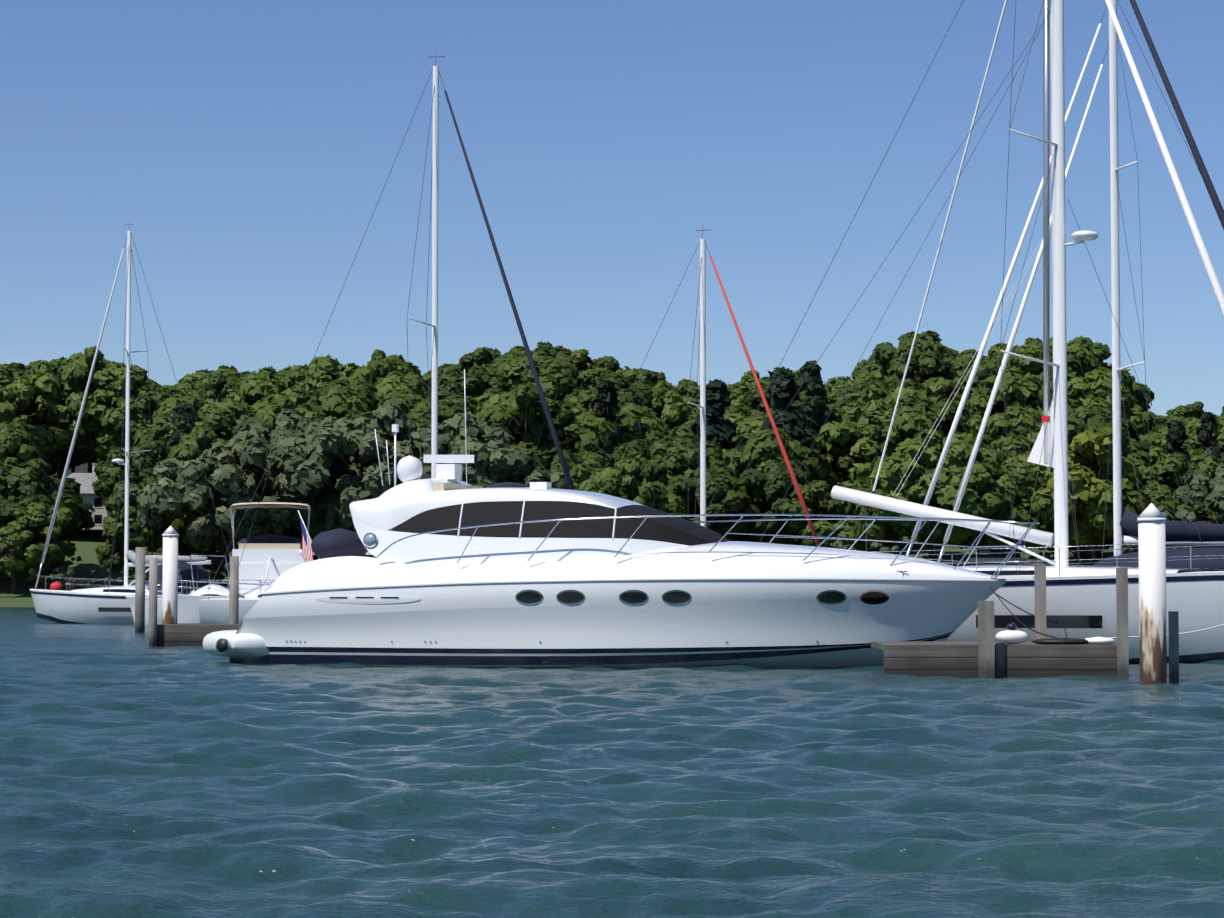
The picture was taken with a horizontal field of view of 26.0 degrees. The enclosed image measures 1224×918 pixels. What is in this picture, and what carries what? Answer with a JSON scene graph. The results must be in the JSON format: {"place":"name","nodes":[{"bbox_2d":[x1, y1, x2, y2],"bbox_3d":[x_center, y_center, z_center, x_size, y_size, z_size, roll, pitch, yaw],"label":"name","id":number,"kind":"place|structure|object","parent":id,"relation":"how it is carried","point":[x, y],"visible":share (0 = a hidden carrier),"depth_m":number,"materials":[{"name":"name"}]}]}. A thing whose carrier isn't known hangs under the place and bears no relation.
{"place":"outdoors","nodes":[
{"label":"outdoors","id":0,"kind":"place"},
{"bbox_2d":[0,607,148,633],"bbox_3d":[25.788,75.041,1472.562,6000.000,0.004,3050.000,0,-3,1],"label":"water","id":1,"kind":"structure","parent":0,"point":[20,620],"depth_m":114.38,"materials":[{"name":"teal liquid"}]},
{"bbox_2d":[30,220,229,623],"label":"sailboat","id":2,"kind":"object","parent":1,"relation":"on","point":[109,604],"visible":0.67,"depth_m":123.74,"materials":[{"name":"white plastic"}]},
{"bbox_2d":[135,526,239,646],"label":"dock pier","id":3,"kind":"structure","parent":1,"relation":"in","point":[169,631],"depth_m":74.55,"materials":[{"name":"brown wood"}]},
{"bbox_2d":[125,557,272,627],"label":"cruiser","id":4,"kind":"object","parent":1,"relation":"on","point":[217,590],"visible":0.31,"depth_m":111.05,"materials":[{"name":"white plastic"}]},
{"bbox_2d":[177,579,270,622],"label":"boat","id":5,"kind":"object","parent":1,"relation":"on","point":[188,610],"visible":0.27,"depth_m":98.07,"materials":[{"name":"white plastic"}]},
{"bbox_2d":[227,502,310,596],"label":"motorboat","id":6,"kind":"object","parent":1,"relation":"on","point":[280,550],"visible":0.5,"depth_m":112.47,"materials":[{"name":"white plastic"}]},
{"bbox_2d":[0,463,1212,606],"bbox_3d":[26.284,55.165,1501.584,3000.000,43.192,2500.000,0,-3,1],"label":"shore ground","id":7,"kind":"structure","parent":0,"point":[87,543],"depth_m":291.11,"materials":[{"name":"green plant"}]},
{"bbox_2d":[0,526,38,574],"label":"tree","id":8,"kind":"object","parent":7,"relation":"on","point":[8,564],"visible":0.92,"depth_m":263.70,"materials":[{"name":"green plant"}]},
{"bbox_2d":[0,421,39,468],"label":"tree","id":9,"kind":"object","parent":7,"relation":"on","point":[17,438],"visible":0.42,"depth_m":300.58,"materials":[{"name":"green plant"}]},
{"bbox_2d":[0,474,69,593],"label":"tree","id":10,"kind":"object","parent":7,"relation":"on","point":[7,507],"visible":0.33,"depth_m":270.08,"materials":[{"name":"green plant"}]},
{"bbox_2d":[0,364,73,463],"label":"tree","id":11,"kind":"object","parent":7,"relation":"on","point":[34,397],"visible":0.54,"depth_m":335.44,"materials":[{"name":"green plant"}]},
{"bbox_2d":[0,502,75,588],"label":"tree","id":12,"kind":"object","parent":7,"relation":"on","point":[40,514],"visible":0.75,"depth_m":266.74,"materials":[{"name":"green plant"}]},
{"bbox_2d":[0,458,95,589],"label":"tree","id":13,"kind":"object","parent":7,"relation":"on","point":[31,478],"visible":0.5,"depth_m":273.65,"materials":[{"name":"green plant"}]},
{"bbox_2d":[25,356,90,481],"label":"tree","id":14,"kind":"object","parent":7,"relation":"on","point":[55,366],"visible":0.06,"depth_m":352.61,"materials":[{"name":"green plant"}]},
{"bbox_2d":[52,346,111,472],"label":"tree","id":15,"kind":"object","parent":7,"relation":"on","point":[76,373],"visible":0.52,"depth_m":349.24,"materials":[{"name":"green plant"}]},
{"bbox_2d":[67,463,110,530],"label":"house on bluff","id":16,"kind":"structure","parent":7,"relation":"on","point":[85,481],"depth_m":298.19,"materials":[{"name":"grey"}]},
{"bbox_2d":[94,538,148,585],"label":"tree","id":17,"kind":"object","parent":7,"relation":"on","point":[104,557],"visible":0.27,"depth_m":271.06,"materials":[{"name":"green plant"}]},
{"bbox_2d":[87,361,158,461],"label":"tree","id":18,"kind":"object","parent":7,"relation":"on","point":[108,417],"visible":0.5,"depth_m":347.13,"materials":[{"name":"green plant"}]},
{"bbox_2d":[91,440,168,498],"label":"tree","id":19,"kind":"object","parent":7,"relation":"on","point":[144,464],"visible":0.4,"depth_m":294.68,"materials":[{"name":"green plant"}]},
{"bbox_2d":[102,475,185,580],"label":"tree","id":20,"kind":"object","parent":7,"relation":"on","point":[153,541],"visible":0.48,"depth_m":267.72,"materials":[{"name":"green plant"}]},
{"bbox_2d":[110,381,185,443],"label":"tree","id":21,"kind":"object","parent":7,"relation":"on","point":[156,397],"visible":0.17,"depth_m":346.48,"materials":[{"name":"green plant"}]},
{"bbox_2d":[166,401,195,452],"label":"tree","id":22,"kind":"object","parent":7,"relation":"on","point":[179,418],"visible":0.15,"depth_m":300.34,"materials":[{"name":"green plant"}]},
{"bbox_2d":[133,394,255,446],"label":"tree","id":23,"kind":"object","parent":7,"relation":"on","point":[223,417],"visible":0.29,"depth_m":311.11,"materials":[{"name":"green plant"}]},
{"bbox_2d":[167,426,228,567],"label":"tree","id":24,"kind":"object","parent":7,"relation":"on","point":[185,449],"visible":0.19,"depth_m":290.48,"materials":[{"name":"green plant"}]},
{"bbox_2d":[191,371,237,428],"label":"tree","id":25,"kind":"object","parent":7,"relation":"on","point":[221,385],"visible":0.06,"depth_m":344.82,"materials":[{"name":"green plant"}]},
{"bbox_2d":[136,430,327,560],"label":"tree","id":26,"kind":"object","parent":7,"relation":"on","point":[219,461],"visible":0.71,"depth_m":261.97,"materials":[{"name":"green plant"}]},
{"bbox_2d":[174,489,300,563],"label":"tree","id":27,"kind":"object","parent":7,"relation":"on","point":[215,546],"visible":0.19,"depth_m":269.16,"materials":[{"name":"green plant"}]},
{"bbox_2d":[226,366,298,405],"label":"tree","id":28,"kind":"object","parent":7,"relation":"on","point":[266,384],"visible":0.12,"depth_m":331.13,"materials":[{"name":"green plant"}]},
{"bbox_2d":[248,395,295,427],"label":"tree","id":29,"kind":"object","parent":7,"relation":"on","point":[267,412],"visible":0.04,"depth_m":313.33,"materials":[{"name":"green plant"}]},
{"bbox_2d":[206,408,381,539],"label":"tree","id":30,"kind":"object","parent":7,"relation":"on","point":[290,455],"visible":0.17,"depth_m":264.56,"materials":[{"name":"green plant"}]},
{"bbox_2d":[280,354,377,409],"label":"tree","id":31,"kind":"object","parent":7,"relation":"on","point":[323,371],"visible":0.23,"depth_m":328.11,"materials":[{"name":"green plant"}]},
{"bbox_2d":[296,379,374,420],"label":"tree","id":32,"kind":"object","parent":7,"relation":"on","point":[338,399],"visible":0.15,"depth_m":307.40,"materials":[{"name":"green plant"}]},
{"bbox_2d":[273,401,463,556],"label":"tree","id":33,"kind":"object","parent":7,"relation":"on","point":[340,437],"visible":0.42,"depth_m":260.58,"materials":[{"name":"green plant"}]},
{"bbox_2d":[369,358,420,377],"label":"tree","id":34,"kind":"object","parent":7,"relation":"on","point":[383,368],"visible":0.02,"depth_m":365.31,"materials":[{"name":"green plant"}]},
{"bbox_2d":[369,370,428,411],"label":"tree","id":35,"kind":"object","parent":7,"relation":"on","point":[393,382],"visible":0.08,"depth_m":332.87,"materials":[{"name":"green plant"}]},
{"bbox_2d":[341,389,481,439],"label":"tree","id":36,"kind":"object","parent":7,"relation":"on","point":[414,404],"visible":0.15,"depth_m":305.20,"materials":[{"name":"green plant"}]},
{"bbox_2d":[322,411,535,498],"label":"tree","id":37,"kind":"object","parent":7,"relation":"on","point":[478,436],"visible":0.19,"depth_m":266.70,"materials":[{"name":"green plant"}]},
{"bbox_2d":[423,366,508,399],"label":"tree","id":38,"kind":"object","parent":7,"relation":"on","point":[479,381],"visible":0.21,"depth_m":340.42,"materials":[{"name":"green plant"}]},
{"bbox_2d":[457,347,520,376],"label":"tree","id":39,"kind":"object","parent":7,"relation":"on","point":[478,357],"visible":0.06,"depth_m":382.10,"materials":[{"name":"green plant"}]},
{"bbox_2d":[477,381,569,474],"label":"tree","id":40,"kind":"object","parent":7,"relation":"on","point":[519,417],"visible":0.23,"depth_m":295.57,"materials":[{"name":"green plant"}]},
{"bbox_2d":[484,442,574,488],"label":"tree","id":41,"kind":"object","parent":7,"relation":"on","point":[501,461],"visible":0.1,"depth_m":263.14,"materials":[{"name":"green plant"}]},
{"bbox_2d":[500,355,585,400],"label":"tree","id":42,"kind":"object","parent":7,"relation":"on","point":[558,381],"visible":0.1,"depth_m":339.17,"materials":[{"name":"green plant"}]},
{"bbox_2d":[509,444,578,472],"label":"tree","id":43,"kind":"object","parent":7,"relation":"on","point":[571,461],"visible":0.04,"depth_m":280.75,"materials":[{"name":"green plant"}]},
{"bbox_2d":[508,341,585,384],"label":"tree","id":44,"kind":"object","parent":7,"relation":"on","point":[546,349],"visible":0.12,"depth_m":387.05,"materials":[{"name":"green plant"}]},
{"bbox_2d":[475,382,650,453],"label":"tree","id":45,"kind":"object","parent":7,"relation":"on","point":[575,421],"visible":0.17,"depth_m":304.54,"materials":[{"name":"green plant"}]},
{"bbox_2d":[555,349,635,389],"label":"tree","id":46,"kind":"object","parent":7,"relation":"on","point":[580,359],"visible":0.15,"depth_m":358.71,"materials":[{"name":"green plant"}]},
{"bbox_2d":[589,379,625,453],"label":"tree","id":47,"kind":"object","parent":7,"relation":"on","point":[604,401],"visible":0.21,"depth_m":307.73,"materials":[{"name":"green plant"}]},
{"bbox_2d":[563,370,663,417],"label":"tree","id":48,"kind":"object","parent":7,"relation":"on","point":[639,393],"visible":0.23,"depth_m":330.06,"materials":[{"name":"green plant"}]},
{"bbox_2d":[571,435,657,498],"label":"tree","id":49,"kind":"object","parent":7,"relation":"on","point":[588,451],"visible":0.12,"depth_m":292.49,"materials":[{"name":"green plant"}]},
{"bbox_2d":[575,401,664,452],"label":"tree","id":50,"kind":"object","parent":7,"relation":"on","point":[648,416],"depth_m":318.90,"materials":[{"name":"green plant"}]},
{"bbox_2d":[569,458,688,519],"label":"tree","id":51,"kind":"object","parent":7,"relation":"on","point":[634,484],"visible":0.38,"depth_m":269.60,"materials":[{"name":"green plant"}]},
{"bbox_2d":[626,368,678,419],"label":"tree","id":52,"kind":"object","parent":7,"relation":"on","point":[657,379],"visible":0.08,"depth_m":355.99,"materials":[{"name":"green plant"}]},
{"bbox_2d":[644,422,694,470],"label":"tree","id":53,"kind":"object","parent":7,"relation":"on","point":[670,435],"visible":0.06,"depth_m":312.93,"materials":[{"name":"green plant"}]},
{"bbox_2d":[646,387,693,429],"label":"tree","id":54,"kind":"object","parent":7,"relation":"on","point":[676,411],"visible":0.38,"depth_m":329.94,"materials":[{"name":"green plant"}]},
{"bbox_2d":[631,434,725,519],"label":"tree","id":55,"kind":"object","parent":7,"relation":"on","point":[666,463],"visible":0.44,"depth_m":286.61,"materials":[{"name":"green plant"}]},
{"bbox_2d":[666,466,756,540],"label":"tree","id":56,"kind":"object","parent":7,"relation":"on","point":[683,487],"visible":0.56,"depth_m":280.47,"materials":[{"name":"green plant"}]},
{"bbox_2d":[690,379,746,541],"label":"tree","id":57,"kind":"object","parent":7,"relation":"on","point":[721,433],"visible":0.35,"depth_m":304.00,"materials":[{"name":"green plant"}]},
{"bbox_2d":[682,407,772,445],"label":"tree","id":58,"kind":"object","parent":7,"relation":"on","point":[741,423],"visible":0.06,"depth_m":312.07,"materials":[{"name":"green plant"}]},
{"bbox_2d":[729,370,769,406],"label":"tree","id":59,"kind":"object","parent":7,"relation":"on","point":[747,382],"visible":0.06,"depth_m":353.64,"materials":[{"name":"green plant"}]},
{"bbox_2d":[745,366,806,544],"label":"tree","id":60,"kind":"object","parent":7,"relation":"on","point":[783,388],"visible":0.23,"depth_m":299.17,"materials":[{"name":"green plant"}]},
{"bbox_2d":[719,428,839,539],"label":"tree","id":61,"kind":"object","parent":7,"relation":"on","point":[818,465],"visible":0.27,"depth_m":287.05,"materials":[{"name":"green plant"}]},
{"bbox_2d":[738,459,822,544],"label":"tree","id":62,"kind":"object","parent":7,"relation":"on","point":[777,483],"visible":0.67,"depth_m":280.73,"materials":[{"name":"green plant"}]},
{"bbox_2d":[742,372,835,416],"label":"tree","id":63,"kind":"object","parent":7,"relation":"on","point":[753,399],"visible":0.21,"depth_m":338.92,"materials":[{"name":"green plant"}]},
{"bbox_2d":[794,360,848,472],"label":"tree","id":64,"kind":"object","parent":7,"relation":"on","point":[815,410],"visible":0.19,"depth_m":310.67,"materials":[{"name":"green plant"}]},
{"bbox_2d":[779,478,902,552],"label":"tree","id":65,"kind":"object","parent":7,"relation":"on","point":[816,500],"visible":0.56,"depth_m":275.82,"materials":[{"name":"green plant"}]},
{"bbox_2d":[803,420,886,488],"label":"tree","id":66,"kind":"object","parent":7,"relation":"on","point":[860,442],"visible":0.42,"depth_m":298.64,"materials":[{"name":"green plant"}]},
{"bbox_2d":[829,399,886,470],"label":"tree","id":67,"kind":"object","parent":7,"relation":"on","point":[848,459],"visible":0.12,"depth_m":312.55,"materials":[{"name":"green plant"}]},
{"bbox_2d":[825,379,890,408],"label":"tree","id":68,"kind":"object","parent":7,"relation":"on","point":[858,386],"visible":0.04,"depth_m":332.92,"materials":[{"name":"green plant"}]},
{"bbox_2d":[837,377,981,460],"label":"tree","id":69,"kind":"object","parent":7,"relation":"on","point":[879,407],"visible":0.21,"depth_m":311.53,"materials":[{"name":"green plant"}]},
{"bbox_2d":[870,330,956,380],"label":"tree","id":70,"kind":"object","parent":7,"relation":"on","point":[887,355],"visible":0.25,"depth_m":365.24,"materials":[{"name":"green plant"}]},
{"bbox_2d":[884,349,962,395],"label":"tree","id":71,"kind":"object","parent":7,"relation":"on","point":[923,366],"visible":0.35,"depth_m":337.93,"materials":[{"name":"green plant"}]},
{"bbox_2d":[869,396,992,560],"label":"tree","id":72,"kind":"object","parent":7,"relation":"on","point":[917,421],"visible":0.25,"depth_m":288.27,"materials":[{"name":"green plant"}]},
{"bbox_2d":[867,433,1004,562],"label":"tree","id":73,"kind":"object","parent":7,"relation":"on","point":[983,476],"visible":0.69,"depth_m":267.44,"materials":[{"name":"green plant"}]},
{"bbox_2d":[944,404,1042,564],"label":"tree","id":74,"kind":"object","parent":7,"relation":"on","point":[997,427],"visible":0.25,"depth_m":286.29,"materials":[{"name":"green plant"}]},
{"bbox_2d":[979,337,1042,367],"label":"tree","id":75,"kind":"object","parent":7,"relation":"on","point":[993,354],"visible":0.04,"depth_m":376.80,"materials":[{"name":"green plant"}]},
{"bbox_2d":[972,447,1053,564],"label":"tree","id":76,"kind":"object","parent":7,"relation":"on","point":[1025,473],"visible":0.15,"depth_m":269.40,"materials":[{"name":"green plant"}]},
{"bbox_2d":[966,374,1082,447],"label":"tree","id":77,"kind":"object","parent":7,"relation":"on","point":[1017,391],"visible":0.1,"depth_m":308.76,"materials":[{"name":"green plant"}]},
{"bbox_2d":[995,345,1083,383],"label":"tree","id":78,"kind":"object","parent":7,"relation":"on","point":[1016,366],"visible":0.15,"depth_m":334.64,"materials":[{"name":"green plant"}]},
{"bbox_2d":[1015,338,1110,407],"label":"tree","id":79,"kind":"object","parent":7,"relation":"on","point":[1086,358],"visible":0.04,"depth_m":351.52,"materials":[{"name":"green plant"}]},
{"bbox_2d":[1014,445,1149,558],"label":"tree","id":80,"kind":"object","parent":7,"relation":"on","point":[1042,507],"visible":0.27,"depth_m":268.23,"materials":[{"name":"green plant"}]},
{"bbox_2d":[1039,336,1134,405],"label":"tree","id":81,"kind":"object","parent":7,"relation":"on","point":[1100,352],"visible":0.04,"depth_m":377.23,"materials":[{"name":"green plant"}]},
{"bbox_2d":[1031,406,1153,482],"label":"tree","id":82,"kind":"object","parent":7,"relation":"on","point":[1080,419],"visible":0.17,"depth_m":294.42,"materials":[{"name":"green plant"}]},
{"bbox_2d":[1031,369,1155,434],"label":"tree","id":83,"kind":"object","parent":7,"relation":"on","point":[1093,388],"visible":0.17,"depth_m":316.84,"materials":[{"name":"green plant"}]},
{"bbox_2d":[1046,427,1143,564],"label":"tree","id":84,"kind":"object","parent":7,"relation":"on","point":[1092,446],"visible":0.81,"depth_m":265.58,"materials":[{"name":"green plant"}]},
{"bbox_2d":[1128,451,1188,504],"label":"tree","id":85,"kind":"object","parent":7,"relation":"on","point":[1163,470],"visible":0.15,"depth_m":291.74,"materials":[{"name":"green plant"}]},
{"bbox_2d":[1124,480,1196,551],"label":"tree","id":86,"kind":"object","parent":7,"relation":"on","point":[1163,494],"visible":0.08,"depth_m":271.80,"materials":[{"name":"green plant"}]},
{"bbox_2d":[1138,432,1206,482],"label":"tree","id":87,"kind":"object","parent":7,"relation":"on","point":[1192,446],"visible":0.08,"depth_m":305.14,"materials":[{"name":"green plant"}]},
{"bbox_2d":[1157,419,1191,487],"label":"tree","id":88,"kind":"object","parent":7,"relation":"on","point":[1176,435],"visible":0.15,"depth_m":298.76,"materials":[{"name":"green plant"}]},
{"bbox_2d":[1161,401,1218,424],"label":"tree","id":89,"kind":"object","parent":7,"relation":"on","point":[1194,409],"visible":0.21,"depth_m":382.50,"materials":[{"name":"green plant"}]},
{"bbox_2d":[1157,462,1223,547],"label":"tree","id":90,"kind":"object","parent":7,"relation":"on","point":[1199,487],"visible":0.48,"depth_m":261.73,"materials":[{"name":"green plant"}]},
{"bbox_2d":[1171,453,1223,498],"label":"tree","id":91,"kind":"object","parent":7,"relation":"on","point":[1208,464],"visible":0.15,"depth_m":289.76,"materials":[{"name":"green plant"}]},
{"bbox_2d":[1185,417,1223,459],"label":"tree","id":92,"kind":"object","parent":7,"relation":"on","point":[1192,425],"visible":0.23,"depth_m":313.00,"materials":[{"name":"green plant"}]},
{"bbox_2d":[1195,411,1223,457],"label":"tree","id":93,"kind":"object","parent":7,"relation":"on","point":[1206,429],"visible":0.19,"depth_m":308.47,"materials":[{"name":"green plant"}]},
{"bbox_2d":[0,634,1223,917],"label":"water","id":94,"kind":"structure","parent":0,"point":[140,776],"depth_m":20.17,"materials":[{"name":"teal liquid"}]},
{"bbox_2d":[198,56,573,622],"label":"sloop","id":95,"kind":"object","parent":94,"relation":"on","point":[213,610],"visible":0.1,"depth_m":83.97,"materials":[{"name":"white"}]},
{"bbox_2d":[203,369,1057,668],"bbox_3d":[1.127,1.680,57.003,18.435,7.065,11.485,-1,-3,18],"label":"motor yacht","id":96,"kind":"object","parent":94,"relation":"on","point":[453,571],"visible":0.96,"depth_m":52.06,"materials":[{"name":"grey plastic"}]},
{"bbox_2d":[583,224,820,546],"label":"sloop","id":97,"kind":"object","parent":94,"relation":"on","point":[702,405],"visible":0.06,"depth_m":91.77,"materials":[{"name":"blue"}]},
{"bbox_2d":[699,0,1223,663],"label":"sloop","id":98,"kind":"object","parent":94,"relation":"on","point":[1081,602],"visible":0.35,"depth_m":56.24,"materials":[{"name":"white"}]},
{"bbox_2d":[871,565,1223,678],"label":"dock pier","id":99,"kind":"structure","parent":94,"relation":"on","point":[1010,652],"depth_m":47.06,"materials":[{"name":"brown wood"}]},
{"bbox_2d":[906,0,1223,571],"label":"sloop","id":100,"kind":"object","parent":94,"relation":"on","point":[1177,533],"visible":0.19,"depth_m":67.49,"materials":[{"name":"white metal"}]},
{"bbox_2d":[1137,503,1178,684],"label":"mooring piles","id":101,"kind":"object","parent":94,"relation":"on","point":[1151,519],"visible":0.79,"depth_m":43.08,"materials":[{"name":"white wood"}]},
{"bbox_2d":[0,0,1223,415],"label":"sky","id":102,"kind":"structure","parent":0,"point":[250,148],"materials":[{"name":"blue"}]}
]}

